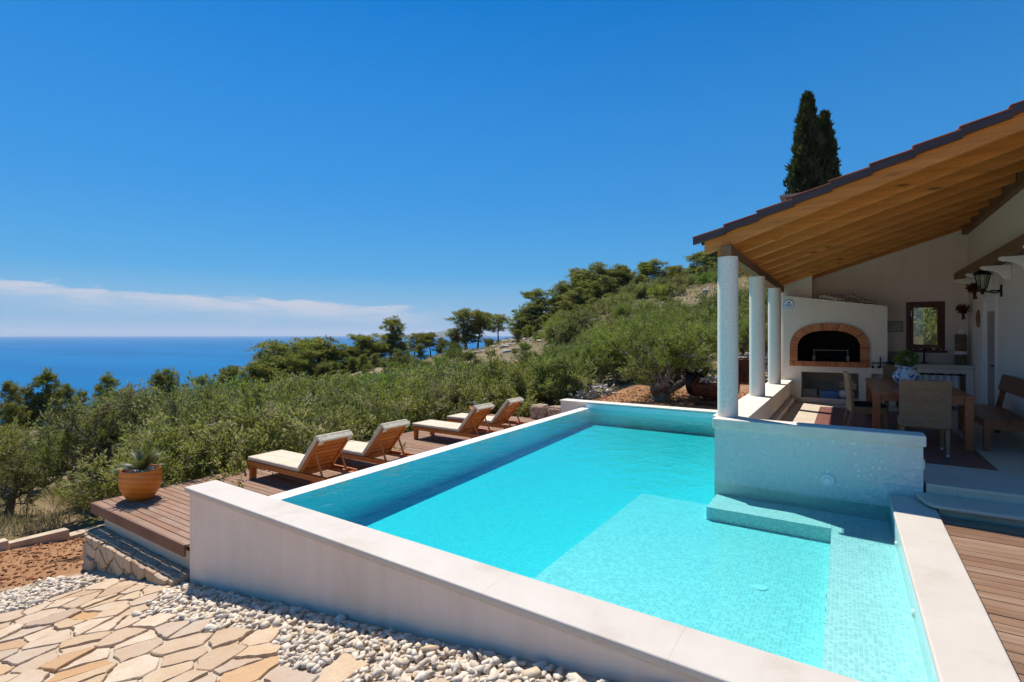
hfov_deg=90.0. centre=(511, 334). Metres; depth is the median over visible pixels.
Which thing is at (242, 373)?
pine tree
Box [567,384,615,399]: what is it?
stone heap
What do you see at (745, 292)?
olive tree
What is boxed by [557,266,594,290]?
pine tree
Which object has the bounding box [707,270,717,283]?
olive tree
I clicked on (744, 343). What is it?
olive tree
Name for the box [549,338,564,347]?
shrub
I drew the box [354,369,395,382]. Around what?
olive tree
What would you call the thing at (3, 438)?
olive tree
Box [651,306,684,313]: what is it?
olive tree
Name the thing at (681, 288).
olive tree
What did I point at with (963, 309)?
dried bouquet
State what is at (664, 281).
olive tree
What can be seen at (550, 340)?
shrub
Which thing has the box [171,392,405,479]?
olive tree
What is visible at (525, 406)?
olive tree
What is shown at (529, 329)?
pine tree
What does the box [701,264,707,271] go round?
pine tree
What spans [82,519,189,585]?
retaining wall
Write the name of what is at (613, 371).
olive tree
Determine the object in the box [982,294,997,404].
door
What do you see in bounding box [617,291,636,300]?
olive tree
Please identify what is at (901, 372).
painted vase
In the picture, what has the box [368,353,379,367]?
pine tree
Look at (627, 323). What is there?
olive tree
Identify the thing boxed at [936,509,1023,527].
step riser
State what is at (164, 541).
deck fascia
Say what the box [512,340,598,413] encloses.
olive tree
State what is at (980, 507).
step tread
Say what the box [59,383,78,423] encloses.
pine tree
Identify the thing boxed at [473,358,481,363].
shrub
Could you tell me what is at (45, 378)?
pine tree
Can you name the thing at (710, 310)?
olive tree
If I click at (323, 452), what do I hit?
sun lounger
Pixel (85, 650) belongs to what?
flagstone path
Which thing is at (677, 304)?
olive tree
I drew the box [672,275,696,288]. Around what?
olive tree
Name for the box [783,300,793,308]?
round sign
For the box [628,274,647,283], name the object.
pine tree
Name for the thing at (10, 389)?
pine tree
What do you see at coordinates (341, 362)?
pine tree
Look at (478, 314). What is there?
pine tree
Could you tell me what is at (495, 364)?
olive tree
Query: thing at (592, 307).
olive tree
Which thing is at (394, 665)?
gravel
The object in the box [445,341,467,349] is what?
shrub
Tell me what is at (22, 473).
olive tree
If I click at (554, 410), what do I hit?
stone block
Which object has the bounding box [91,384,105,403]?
pine tree
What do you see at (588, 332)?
olive tree
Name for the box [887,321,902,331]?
framed picture
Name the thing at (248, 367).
pine tree
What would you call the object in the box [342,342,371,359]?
pine tree
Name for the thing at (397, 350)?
pine tree
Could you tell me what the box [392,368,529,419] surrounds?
olive tree
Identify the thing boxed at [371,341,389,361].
pine tree
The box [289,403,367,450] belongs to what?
olive tree
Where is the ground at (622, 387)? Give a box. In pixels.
[0,277,935,681]
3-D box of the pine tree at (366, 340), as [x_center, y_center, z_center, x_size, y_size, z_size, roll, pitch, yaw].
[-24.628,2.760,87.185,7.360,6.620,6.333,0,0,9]
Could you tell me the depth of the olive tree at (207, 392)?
16.53 m
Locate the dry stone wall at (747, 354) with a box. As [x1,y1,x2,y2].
[738,352,767,381]
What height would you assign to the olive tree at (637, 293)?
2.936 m
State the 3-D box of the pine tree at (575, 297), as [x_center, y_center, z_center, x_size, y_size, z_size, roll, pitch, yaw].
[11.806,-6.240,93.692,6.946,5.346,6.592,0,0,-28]
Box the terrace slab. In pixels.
[714,454,1023,504]
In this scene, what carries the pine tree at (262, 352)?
on the ground at (622, 387)
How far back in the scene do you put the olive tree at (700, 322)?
28.26 m
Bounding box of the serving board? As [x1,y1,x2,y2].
[887,351,904,362]
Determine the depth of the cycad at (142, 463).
7.56 m
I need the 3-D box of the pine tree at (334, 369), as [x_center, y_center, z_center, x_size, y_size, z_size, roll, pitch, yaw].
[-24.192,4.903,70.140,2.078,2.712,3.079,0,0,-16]
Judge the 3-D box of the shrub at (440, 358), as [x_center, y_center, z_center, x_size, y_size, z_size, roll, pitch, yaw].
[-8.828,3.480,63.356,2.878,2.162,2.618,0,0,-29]
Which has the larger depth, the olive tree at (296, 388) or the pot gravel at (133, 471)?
the olive tree at (296, 388)
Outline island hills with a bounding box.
[399,330,462,336]
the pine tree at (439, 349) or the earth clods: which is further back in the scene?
the pine tree at (439, 349)
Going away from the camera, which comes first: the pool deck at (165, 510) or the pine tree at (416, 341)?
the pool deck at (165, 510)
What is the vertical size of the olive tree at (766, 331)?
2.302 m
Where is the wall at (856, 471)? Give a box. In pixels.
[712,416,925,520]
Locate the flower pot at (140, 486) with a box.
[118,464,162,500]
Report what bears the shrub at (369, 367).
on the ground at (622, 387)
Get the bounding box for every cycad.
[109,446,170,471]
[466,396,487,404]
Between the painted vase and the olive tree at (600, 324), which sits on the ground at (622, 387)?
the olive tree at (600, 324)
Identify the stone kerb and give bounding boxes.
[0,523,104,550]
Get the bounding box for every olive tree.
[0,416,32,485]
[0,425,22,444]
[0,442,37,493]
[0,445,57,514]
[6,423,27,449]
[8,420,91,486]
[18,441,54,478]
[21,396,174,516]
[30,423,63,438]
[31,378,242,510]
[45,408,245,522]
[52,407,130,503]
[58,385,254,481]
[74,389,363,533]
[79,383,188,419]
[97,383,191,406]
[145,382,248,415]
[166,374,255,401]
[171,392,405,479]
[178,370,308,405]
[186,377,329,419]
[202,379,322,408]
[236,365,327,392]
[249,371,351,403]
[265,379,358,401]
[274,383,452,441]
[275,375,374,424]
[284,378,432,431]
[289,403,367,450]
[296,369,393,396]
[314,368,367,388]
[322,366,410,391]
[322,372,375,394]
[350,360,439,401]
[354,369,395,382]
[364,385,452,431]
[370,364,471,402]
[376,355,390,366]
[384,357,495,402]
[390,360,463,382]
[392,356,451,378]
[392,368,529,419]
[396,374,477,420]
[416,358,496,385]
[425,359,477,375]
[446,364,542,417]
[472,351,558,417]
[477,363,547,416]
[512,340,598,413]
[535,316,568,340]
[541,342,590,374]
[547,307,576,321]
[549,317,592,344]
[561,304,603,334]
[566,337,622,391]
[570,332,604,381]
[573,331,597,343]
[576,301,603,315]
[579,325,608,343]
[586,323,619,335]
[588,322,635,385]
[589,308,691,385]
[590,317,622,332]
[591,304,741,401]
[592,297,607,312]
[599,310,655,338]
[602,292,632,316]
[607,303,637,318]
[613,298,635,304]
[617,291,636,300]
[618,282,635,294]
[625,281,652,299]
[627,288,643,298]
[631,297,658,314]
[632,307,701,332]
[643,274,674,291]
[645,282,675,301]
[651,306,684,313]
[660,300,688,311]
[661,320,703,338]
[668,282,686,297]
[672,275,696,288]
[678,272,695,282]
[679,308,717,325]
[688,322,717,351]
[689,319,712,327]
[692,303,748,324]
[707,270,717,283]
[710,302,742,314]
[710,314,748,331]
[712,283,748,297]
[738,315,767,355]
[738,320,767,359]
[740,291,767,309]
[747,324,767,360]
[765,303,767,322]
[910,305,936,344]
[914,307,936,342]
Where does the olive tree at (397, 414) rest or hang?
on the ground at (622, 387)
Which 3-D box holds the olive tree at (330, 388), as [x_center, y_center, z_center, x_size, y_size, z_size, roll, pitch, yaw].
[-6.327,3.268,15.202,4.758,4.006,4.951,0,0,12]
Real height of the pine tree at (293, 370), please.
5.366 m
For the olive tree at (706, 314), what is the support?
on the ground at (622, 387)
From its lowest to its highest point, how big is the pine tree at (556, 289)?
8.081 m
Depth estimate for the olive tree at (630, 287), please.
86.13 m
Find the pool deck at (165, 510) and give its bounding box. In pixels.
[94,414,537,546]
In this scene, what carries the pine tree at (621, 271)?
on the ground at (622, 387)
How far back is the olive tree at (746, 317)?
28.67 m
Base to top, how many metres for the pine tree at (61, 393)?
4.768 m
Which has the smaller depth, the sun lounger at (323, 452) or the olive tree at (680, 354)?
the sun lounger at (323, 452)
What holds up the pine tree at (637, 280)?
on the ground at (622, 387)
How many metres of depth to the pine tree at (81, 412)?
41.63 m
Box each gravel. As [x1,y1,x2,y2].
[0,573,609,681]
[124,468,153,472]
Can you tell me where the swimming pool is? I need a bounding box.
[184,399,1020,681]
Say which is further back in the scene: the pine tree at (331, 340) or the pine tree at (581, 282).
the pine tree at (581, 282)
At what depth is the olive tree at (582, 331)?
50.16 m
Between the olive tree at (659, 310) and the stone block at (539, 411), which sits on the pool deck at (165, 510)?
the stone block at (539, 411)
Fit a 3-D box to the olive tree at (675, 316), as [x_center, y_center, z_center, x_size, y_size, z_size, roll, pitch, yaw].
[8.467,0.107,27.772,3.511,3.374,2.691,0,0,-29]
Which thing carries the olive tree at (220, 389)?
on the ground at (622, 387)
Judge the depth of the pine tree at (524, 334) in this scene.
87.36 m
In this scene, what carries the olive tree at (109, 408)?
on the ground at (622, 387)
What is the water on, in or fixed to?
in the swimming pool
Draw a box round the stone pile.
[699,376,717,383]
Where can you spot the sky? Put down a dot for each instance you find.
(168, 167)
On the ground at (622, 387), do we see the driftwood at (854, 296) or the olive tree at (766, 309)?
the olive tree at (766, 309)
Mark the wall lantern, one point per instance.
(980, 272)
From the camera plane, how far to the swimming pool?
4.75 m
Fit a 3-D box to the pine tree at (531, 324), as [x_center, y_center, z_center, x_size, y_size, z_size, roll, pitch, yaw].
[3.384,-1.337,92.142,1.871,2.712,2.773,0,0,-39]
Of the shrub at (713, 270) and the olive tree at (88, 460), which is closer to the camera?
the olive tree at (88, 460)
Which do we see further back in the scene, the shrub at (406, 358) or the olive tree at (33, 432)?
the shrub at (406, 358)
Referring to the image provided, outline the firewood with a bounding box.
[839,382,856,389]
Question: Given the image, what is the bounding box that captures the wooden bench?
[958,374,1023,450]
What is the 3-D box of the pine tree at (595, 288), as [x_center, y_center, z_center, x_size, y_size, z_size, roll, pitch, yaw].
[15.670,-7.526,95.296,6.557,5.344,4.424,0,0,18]
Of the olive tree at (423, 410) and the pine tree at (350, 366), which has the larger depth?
the pine tree at (350, 366)
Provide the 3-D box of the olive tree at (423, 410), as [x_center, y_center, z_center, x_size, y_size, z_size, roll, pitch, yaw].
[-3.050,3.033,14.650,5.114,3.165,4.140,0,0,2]
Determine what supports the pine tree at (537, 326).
on the ground at (622, 387)
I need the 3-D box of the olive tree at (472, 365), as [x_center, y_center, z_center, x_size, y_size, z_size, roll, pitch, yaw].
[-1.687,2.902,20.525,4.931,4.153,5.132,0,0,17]
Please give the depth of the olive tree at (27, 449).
15.38 m
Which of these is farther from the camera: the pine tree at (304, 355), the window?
the pine tree at (304, 355)
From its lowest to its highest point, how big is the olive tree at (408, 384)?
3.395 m
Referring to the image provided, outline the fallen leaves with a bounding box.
[0,386,747,585]
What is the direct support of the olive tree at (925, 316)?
on the ground at (622, 387)
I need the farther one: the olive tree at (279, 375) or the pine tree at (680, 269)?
the pine tree at (680, 269)
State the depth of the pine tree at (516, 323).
95.17 m
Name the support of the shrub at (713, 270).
on the ground at (622, 387)
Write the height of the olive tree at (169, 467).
2.591 m
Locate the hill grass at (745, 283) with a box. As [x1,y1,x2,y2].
[426,274,750,364]
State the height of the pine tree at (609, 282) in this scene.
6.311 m
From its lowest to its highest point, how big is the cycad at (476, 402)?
0.301 m
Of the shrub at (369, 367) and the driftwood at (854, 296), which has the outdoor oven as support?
the driftwood at (854, 296)
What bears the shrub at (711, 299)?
on the ground at (622, 387)
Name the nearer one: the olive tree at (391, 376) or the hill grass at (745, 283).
the olive tree at (391, 376)
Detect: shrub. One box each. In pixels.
[345,356,371,369]
[352,374,382,389]
[362,363,376,370]
[381,360,415,371]
[385,361,398,368]
[387,355,403,364]
[398,353,417,364]
[410,356,427,368]
[429,354,449,365]
[441,344,462,360]
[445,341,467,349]
[453,351,468,360]
[463,349,477,359]
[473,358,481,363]
[480,337,498,346]
[485,348,497,356]
[512,349,535,364]
[518,342,531,350]
[518,349,542,361]
[531,331,542,340]
[545,335,558,343]
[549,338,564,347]
[573,325,587,336]
[596,312,627,325]
[637,297,660,308]
[643,305,653,314]
[650,303,686,312]
[658,296,670,301]
[660,298,683,306]
[684,303,693,313]
[690,287,747,309]
[691,271,714,285]
[706,265,717,274]
[738,302,748,315]
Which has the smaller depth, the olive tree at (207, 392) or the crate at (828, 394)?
the crate at (828, 394)
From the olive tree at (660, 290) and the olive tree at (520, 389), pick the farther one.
the olive tree at (660, 290)
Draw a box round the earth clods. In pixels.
[0,386,746,591]
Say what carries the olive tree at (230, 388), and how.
on the ground at (622, 387)
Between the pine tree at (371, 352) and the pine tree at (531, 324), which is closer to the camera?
the pine tree at (371, 352)
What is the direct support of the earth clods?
on the ground at (622, 387)
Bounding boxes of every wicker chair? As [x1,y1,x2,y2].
[843,371,888,429]
[883,365,916,407]
[897,380,951,456]
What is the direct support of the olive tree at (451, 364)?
on the ground at (622, 387)
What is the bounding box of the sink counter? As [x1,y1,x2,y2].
[887,355,973,405]
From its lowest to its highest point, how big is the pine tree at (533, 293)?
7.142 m
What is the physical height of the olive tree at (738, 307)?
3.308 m
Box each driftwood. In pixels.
[819,294,845,300]
[841,293,876,303]
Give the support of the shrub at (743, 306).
on the ground at (622, 387)
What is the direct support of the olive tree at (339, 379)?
on the ground at (622, 387)
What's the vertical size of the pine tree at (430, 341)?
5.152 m
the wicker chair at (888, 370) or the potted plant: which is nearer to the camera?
the potted plant
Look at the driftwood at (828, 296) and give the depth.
11.91 m
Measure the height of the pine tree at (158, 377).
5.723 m
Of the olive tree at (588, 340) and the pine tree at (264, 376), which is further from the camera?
the pine tree at (264, 376)
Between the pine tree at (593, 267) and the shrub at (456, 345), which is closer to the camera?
the shrub at (456, 345)
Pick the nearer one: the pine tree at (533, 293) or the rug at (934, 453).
the rug at (934, 453)
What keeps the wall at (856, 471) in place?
on the ground at (622, 387)
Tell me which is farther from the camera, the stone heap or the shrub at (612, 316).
the shrub at (612, 316)
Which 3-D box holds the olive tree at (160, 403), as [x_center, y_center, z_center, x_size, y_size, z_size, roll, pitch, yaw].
[-9.972,3.367,14.946,4.836,3.914,4.647,0,0,-26]
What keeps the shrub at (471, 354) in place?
on the ground at (622, 387)
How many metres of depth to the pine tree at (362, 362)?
74.13 m
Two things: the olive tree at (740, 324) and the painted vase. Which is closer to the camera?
the painted vase
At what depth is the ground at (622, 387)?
8.84 m
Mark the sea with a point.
(82, 362)
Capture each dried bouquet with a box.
[955,304,969,319]
[965,282,981,298]
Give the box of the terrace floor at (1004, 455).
[781,402,1023,498]
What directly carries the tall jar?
on the sink counter
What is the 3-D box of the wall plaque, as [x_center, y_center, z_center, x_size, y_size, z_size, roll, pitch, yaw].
[9.393,-0.330,10.330,0.045,0.362,0.248,0,0,33]
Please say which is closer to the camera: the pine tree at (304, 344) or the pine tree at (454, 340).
the pine tree at (304, 344)
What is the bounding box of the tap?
[921,349,927,362]
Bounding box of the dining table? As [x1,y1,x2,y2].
[865,378,974,450]
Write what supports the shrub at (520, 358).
on the ground at (622, 387)
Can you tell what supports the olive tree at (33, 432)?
on the ground at (622, 387)
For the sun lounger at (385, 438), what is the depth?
9.05 m
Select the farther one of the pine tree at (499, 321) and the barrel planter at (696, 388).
the pine tree at (499, 321)
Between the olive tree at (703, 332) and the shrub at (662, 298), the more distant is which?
the shrub at (662, 298)
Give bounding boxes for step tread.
[915,492,1023,520]
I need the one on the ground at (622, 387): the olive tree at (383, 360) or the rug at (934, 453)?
the olive tree at (383, 360)
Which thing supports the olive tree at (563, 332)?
on the ground at (622, 387)
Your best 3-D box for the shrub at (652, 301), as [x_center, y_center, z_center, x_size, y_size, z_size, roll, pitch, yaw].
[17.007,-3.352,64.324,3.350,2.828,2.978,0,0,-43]
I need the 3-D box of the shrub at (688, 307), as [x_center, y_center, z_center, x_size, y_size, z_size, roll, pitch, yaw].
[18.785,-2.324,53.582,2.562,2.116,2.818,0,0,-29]
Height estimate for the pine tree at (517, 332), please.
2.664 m
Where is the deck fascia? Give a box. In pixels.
[91,414,488,556]
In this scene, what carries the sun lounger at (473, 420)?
on the pool deck at (165, 510)
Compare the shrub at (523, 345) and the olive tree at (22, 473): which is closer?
the olive tree at (22, 473)
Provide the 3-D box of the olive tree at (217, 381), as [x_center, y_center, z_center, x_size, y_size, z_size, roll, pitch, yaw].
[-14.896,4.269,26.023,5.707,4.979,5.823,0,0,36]
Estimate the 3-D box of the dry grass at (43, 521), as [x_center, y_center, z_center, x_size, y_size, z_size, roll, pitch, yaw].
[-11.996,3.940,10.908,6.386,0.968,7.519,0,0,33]
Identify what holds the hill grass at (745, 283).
on the ground at (622, 387)
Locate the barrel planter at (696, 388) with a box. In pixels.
[685,367,739,404]
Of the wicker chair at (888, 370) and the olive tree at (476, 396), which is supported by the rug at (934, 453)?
the wicker chair at (888, 370)
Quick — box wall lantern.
[972,269,1001,296]
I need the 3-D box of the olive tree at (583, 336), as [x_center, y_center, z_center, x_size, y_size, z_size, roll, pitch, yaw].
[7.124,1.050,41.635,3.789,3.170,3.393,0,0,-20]
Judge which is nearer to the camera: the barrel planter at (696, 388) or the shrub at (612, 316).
the barrel planter at (696, 388)
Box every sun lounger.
[247,430,357,483]
[339,419,413,465]
[412,403,497,438]
[447,397,526,428]
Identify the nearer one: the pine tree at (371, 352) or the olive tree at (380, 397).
the olive tree at (380, 397)
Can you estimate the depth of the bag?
11.86 m
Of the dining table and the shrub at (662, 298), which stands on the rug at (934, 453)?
the dining table
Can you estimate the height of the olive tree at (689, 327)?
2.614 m
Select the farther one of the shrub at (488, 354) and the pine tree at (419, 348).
the pine tree at (419, 348)
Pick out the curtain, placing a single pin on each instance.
(954, 380)
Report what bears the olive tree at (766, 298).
on the ground at (622, 387)
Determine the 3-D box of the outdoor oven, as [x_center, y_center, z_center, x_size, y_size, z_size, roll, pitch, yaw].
[7.649,0.328,12.200,2.070,2.575,0.995,0,0,33]
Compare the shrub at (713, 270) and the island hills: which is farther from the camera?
the island hills
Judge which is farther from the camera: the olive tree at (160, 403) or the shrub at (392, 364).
the shrub at (392, 364)
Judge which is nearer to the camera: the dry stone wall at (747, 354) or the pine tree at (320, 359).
the dry stone wall at (747, 354)
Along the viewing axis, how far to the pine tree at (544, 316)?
91.25 m
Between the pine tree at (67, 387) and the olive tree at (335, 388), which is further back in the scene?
the pine tree at (67, 387)
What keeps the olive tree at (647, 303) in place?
on the ground at (622, 387)
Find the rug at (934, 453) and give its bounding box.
[814,406,998,470]
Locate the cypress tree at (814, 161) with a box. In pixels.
[783,89,841,194]
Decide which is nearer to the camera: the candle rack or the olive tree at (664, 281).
the candle rack
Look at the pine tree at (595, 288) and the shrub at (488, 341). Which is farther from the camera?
the pine tree at (595, 288)
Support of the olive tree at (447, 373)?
on the ground at (622, 387)
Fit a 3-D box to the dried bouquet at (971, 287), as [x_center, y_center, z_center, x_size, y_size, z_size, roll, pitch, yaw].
[8.946,-0.868,9.921,0.260,0.357,0.313,0,0,33]
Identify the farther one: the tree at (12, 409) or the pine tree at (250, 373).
the pine tree at (250, 373)
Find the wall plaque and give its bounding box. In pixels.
[976,310,979,326]
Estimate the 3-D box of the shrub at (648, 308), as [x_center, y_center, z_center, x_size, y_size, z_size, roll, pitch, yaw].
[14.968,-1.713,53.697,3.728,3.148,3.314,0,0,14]
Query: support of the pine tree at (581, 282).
on the ground at (622, 387)
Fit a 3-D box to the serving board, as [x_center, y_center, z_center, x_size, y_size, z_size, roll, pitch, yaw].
[8.874,0.508,11.857,0.340,0.260,0.112,0,0,33]
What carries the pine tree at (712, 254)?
on the ground at (622, 387)
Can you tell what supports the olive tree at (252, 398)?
on the ground at (622, 387)
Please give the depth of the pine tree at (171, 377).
53.45 m
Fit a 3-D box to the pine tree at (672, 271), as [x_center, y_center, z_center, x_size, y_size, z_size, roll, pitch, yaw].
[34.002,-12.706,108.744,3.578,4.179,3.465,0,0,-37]
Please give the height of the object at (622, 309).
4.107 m
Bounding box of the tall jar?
[954,334,967,364]
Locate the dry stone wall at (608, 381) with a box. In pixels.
[596,359,713,385]
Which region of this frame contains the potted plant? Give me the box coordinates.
[892,350,919,365]
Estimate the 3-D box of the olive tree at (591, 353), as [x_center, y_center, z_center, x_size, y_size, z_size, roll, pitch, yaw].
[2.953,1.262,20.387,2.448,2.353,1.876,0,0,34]
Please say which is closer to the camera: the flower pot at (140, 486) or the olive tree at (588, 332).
the flower pot at (140, 486)
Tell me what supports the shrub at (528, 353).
on the ground at (622, 387)
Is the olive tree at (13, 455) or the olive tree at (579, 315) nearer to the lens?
the olive tree at (13, 455)
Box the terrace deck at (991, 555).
[940,516,1023,681]
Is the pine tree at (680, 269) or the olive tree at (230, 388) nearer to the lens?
the olive tree at (230, 388)
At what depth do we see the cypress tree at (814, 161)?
33.60 m
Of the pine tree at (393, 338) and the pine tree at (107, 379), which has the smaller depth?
the pine tree at (107, 379)
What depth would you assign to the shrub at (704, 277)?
85.75 m
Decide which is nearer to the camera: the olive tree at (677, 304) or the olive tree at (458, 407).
the olive tree at (458, 407)
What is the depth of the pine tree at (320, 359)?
80.32 m
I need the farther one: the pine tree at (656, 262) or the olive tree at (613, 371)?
the pine tree at (656, 262)
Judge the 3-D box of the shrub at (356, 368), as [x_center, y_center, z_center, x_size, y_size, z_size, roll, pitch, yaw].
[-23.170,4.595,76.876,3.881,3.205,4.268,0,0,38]
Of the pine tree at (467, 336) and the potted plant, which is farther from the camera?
the pine tree at (467, 336)
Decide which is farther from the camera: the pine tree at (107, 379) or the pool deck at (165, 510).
the pine tree at (107, 379)
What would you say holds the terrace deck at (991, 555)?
on the deck base
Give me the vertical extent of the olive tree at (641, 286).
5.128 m
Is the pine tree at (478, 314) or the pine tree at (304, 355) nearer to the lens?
the pine tree at (304, 355)
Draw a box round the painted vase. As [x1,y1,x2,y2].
[892,365,919,383]
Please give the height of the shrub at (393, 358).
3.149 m
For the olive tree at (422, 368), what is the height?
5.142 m
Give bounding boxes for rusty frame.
[738,358,748,384]
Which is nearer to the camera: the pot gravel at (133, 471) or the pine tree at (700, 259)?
the pot gravel at (133, 471)
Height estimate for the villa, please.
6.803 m
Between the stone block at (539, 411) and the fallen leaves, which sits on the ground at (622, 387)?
the fallen leaves
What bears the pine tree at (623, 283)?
on the ground at (622, 387)
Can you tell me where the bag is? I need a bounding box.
[837,388,853,397]
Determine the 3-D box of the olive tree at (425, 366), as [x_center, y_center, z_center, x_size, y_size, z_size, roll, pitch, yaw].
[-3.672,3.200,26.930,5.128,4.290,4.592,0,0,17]
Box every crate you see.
[803,388,816,397]
[820,390,836,398]
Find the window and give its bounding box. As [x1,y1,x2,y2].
[904,301,946,352]
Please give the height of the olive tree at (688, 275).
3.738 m
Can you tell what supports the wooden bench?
on the terrace floor at (1004, 455)
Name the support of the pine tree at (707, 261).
on the ground at (622, 387)
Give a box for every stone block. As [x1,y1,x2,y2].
[530,404,548,419]
[547,406,560,416]
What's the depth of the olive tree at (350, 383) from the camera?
20.89 m
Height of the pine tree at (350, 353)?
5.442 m
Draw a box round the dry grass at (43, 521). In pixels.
[0,480,122,538]
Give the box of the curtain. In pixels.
[920,375,958,406]
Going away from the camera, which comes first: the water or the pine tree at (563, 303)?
the water
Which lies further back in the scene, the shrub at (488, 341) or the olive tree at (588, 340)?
the shrub at (488, 341)
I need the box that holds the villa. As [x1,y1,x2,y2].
[692,100,1023,440]
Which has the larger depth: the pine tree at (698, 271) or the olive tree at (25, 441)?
the pine tree at (698, 271)
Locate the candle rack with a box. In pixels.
[871,357,893,368]
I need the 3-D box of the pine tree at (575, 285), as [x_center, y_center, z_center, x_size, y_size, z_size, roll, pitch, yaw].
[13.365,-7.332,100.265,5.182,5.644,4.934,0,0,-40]
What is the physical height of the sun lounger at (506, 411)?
0.904 m
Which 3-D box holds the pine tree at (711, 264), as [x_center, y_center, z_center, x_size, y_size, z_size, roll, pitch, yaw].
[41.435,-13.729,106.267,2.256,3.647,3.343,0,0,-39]
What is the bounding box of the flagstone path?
[0,574,449,681]
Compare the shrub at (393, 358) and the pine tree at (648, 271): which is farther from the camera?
the pine tree at (648, 271)
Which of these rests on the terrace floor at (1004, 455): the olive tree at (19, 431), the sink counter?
the sink counter
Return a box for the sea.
[0,336,522,424]
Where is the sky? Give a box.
[0,0,1023,335]
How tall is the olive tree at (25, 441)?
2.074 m
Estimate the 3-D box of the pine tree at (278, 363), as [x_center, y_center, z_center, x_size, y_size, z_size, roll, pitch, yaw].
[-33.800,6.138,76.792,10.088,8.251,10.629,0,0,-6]
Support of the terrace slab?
on the ground at (622, 387)
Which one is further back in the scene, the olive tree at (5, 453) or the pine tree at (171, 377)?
the pine tree at (171, 377)
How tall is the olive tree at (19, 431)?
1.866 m
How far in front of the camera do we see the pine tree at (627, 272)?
105.34 m
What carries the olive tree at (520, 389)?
on the ground at (622, 387)
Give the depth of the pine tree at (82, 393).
45.73 m
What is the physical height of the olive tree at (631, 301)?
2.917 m
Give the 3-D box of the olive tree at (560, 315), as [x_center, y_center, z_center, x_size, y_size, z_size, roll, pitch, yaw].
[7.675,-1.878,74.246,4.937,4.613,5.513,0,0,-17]
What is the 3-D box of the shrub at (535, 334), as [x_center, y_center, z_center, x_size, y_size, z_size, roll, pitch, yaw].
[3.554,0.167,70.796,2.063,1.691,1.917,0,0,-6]
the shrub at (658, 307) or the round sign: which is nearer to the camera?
the round sign
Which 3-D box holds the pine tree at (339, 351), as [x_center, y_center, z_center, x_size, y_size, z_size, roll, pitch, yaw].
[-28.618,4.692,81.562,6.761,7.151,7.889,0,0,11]
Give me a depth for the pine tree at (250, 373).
75.04 m
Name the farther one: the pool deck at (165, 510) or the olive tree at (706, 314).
the olive tree at (706, 314)
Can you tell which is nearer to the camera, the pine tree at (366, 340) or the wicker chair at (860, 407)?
the wicker chair at (860, 407)
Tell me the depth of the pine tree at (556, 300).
97.64 m
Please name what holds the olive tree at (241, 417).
on the ground at (622, 387)
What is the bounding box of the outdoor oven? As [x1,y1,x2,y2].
[783,295,886,404]
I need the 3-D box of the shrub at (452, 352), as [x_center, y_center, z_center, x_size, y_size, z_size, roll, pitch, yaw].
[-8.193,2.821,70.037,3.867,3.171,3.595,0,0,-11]
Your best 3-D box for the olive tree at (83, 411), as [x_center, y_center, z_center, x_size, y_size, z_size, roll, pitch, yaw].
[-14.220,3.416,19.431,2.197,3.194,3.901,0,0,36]
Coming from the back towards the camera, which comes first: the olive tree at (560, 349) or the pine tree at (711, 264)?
the pine tree at (711, 264)
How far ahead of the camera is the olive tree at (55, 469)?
11.38 m
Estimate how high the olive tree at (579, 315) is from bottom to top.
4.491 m
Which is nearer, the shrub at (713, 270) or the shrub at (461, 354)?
the shrub at (461, 354)
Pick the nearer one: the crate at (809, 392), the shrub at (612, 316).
the crate at (809, 392)
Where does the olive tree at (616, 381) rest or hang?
on the ground at (622, 387)
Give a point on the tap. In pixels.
(924, 350)
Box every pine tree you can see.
[0,378,27,427]
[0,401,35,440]
[17,383,46,434]
[21,367,68,427]
[46,388,70,425]
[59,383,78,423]
[74,405,87,424]
[75,388,90,406]
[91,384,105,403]
[93,370,120,401]
[148,366,190,395]
[149,368,171,398]
[188,373,209,394]
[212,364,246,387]
[237,361,263,386]
[237,371,248,388]
[238,352,283,382]
[248,339,303,381]
[253,349,313,378]
[256,336,331,369]
[257,365,282,384]
[276,348,332,382]
[284,364,310,382]
[287,334,343,361]
[310,348,338,372]
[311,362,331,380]
[315,343,353,374]
[328,361,340,376]
[332,353,352,373]
[335,346,355,362]
[341,357,358,372]
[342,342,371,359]
[345,333,390,353]
[353,349,371,367]
[355,354,371,370]
[367,351,378,367]
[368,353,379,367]
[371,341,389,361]
[377,314,416,360]
[393,342,411,356]
[393,348,402,357]
[404,333,432,356]
[414,343,429,359]
[415,331,438,356]
[431,337,449,353]
[443,307,485,349]
[446,332,463,347]
[459,309,497,348]
[481,313,510,340]
[505,310,536,335]
[510,298,557,328]
[511,329,523,342]
[519,288,553,308]
[521,326,527,339]
[524,321,537,332]
[524,324,533,337]
[532,318,544,329]
[537,294,571,316]
[540,313,548,323]
[544,282,574,308]
[556,300,573,313]
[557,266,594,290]
[559,269,603,293]
[562,287,595,308]
[570,284,588,299]
[577,261,624,287]
[585,280,609,302]
[594,263,639,286]
[596,273,622,296]
[612,268,634,286]
[615,277,627,288]
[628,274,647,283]
[628,275,647,283]
[630,263,661,282]
[639,257,669,278]
[663,265,679,277]
[663,265,684,274]
[682,251,714,274]
[689,254,716,269]
[693,266,702,278]
[699,250,717,264]
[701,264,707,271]
[706,261,715,269]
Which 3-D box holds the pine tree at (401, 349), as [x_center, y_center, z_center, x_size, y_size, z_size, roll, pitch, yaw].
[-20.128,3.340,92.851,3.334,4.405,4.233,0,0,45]
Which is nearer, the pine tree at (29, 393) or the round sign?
the round sign

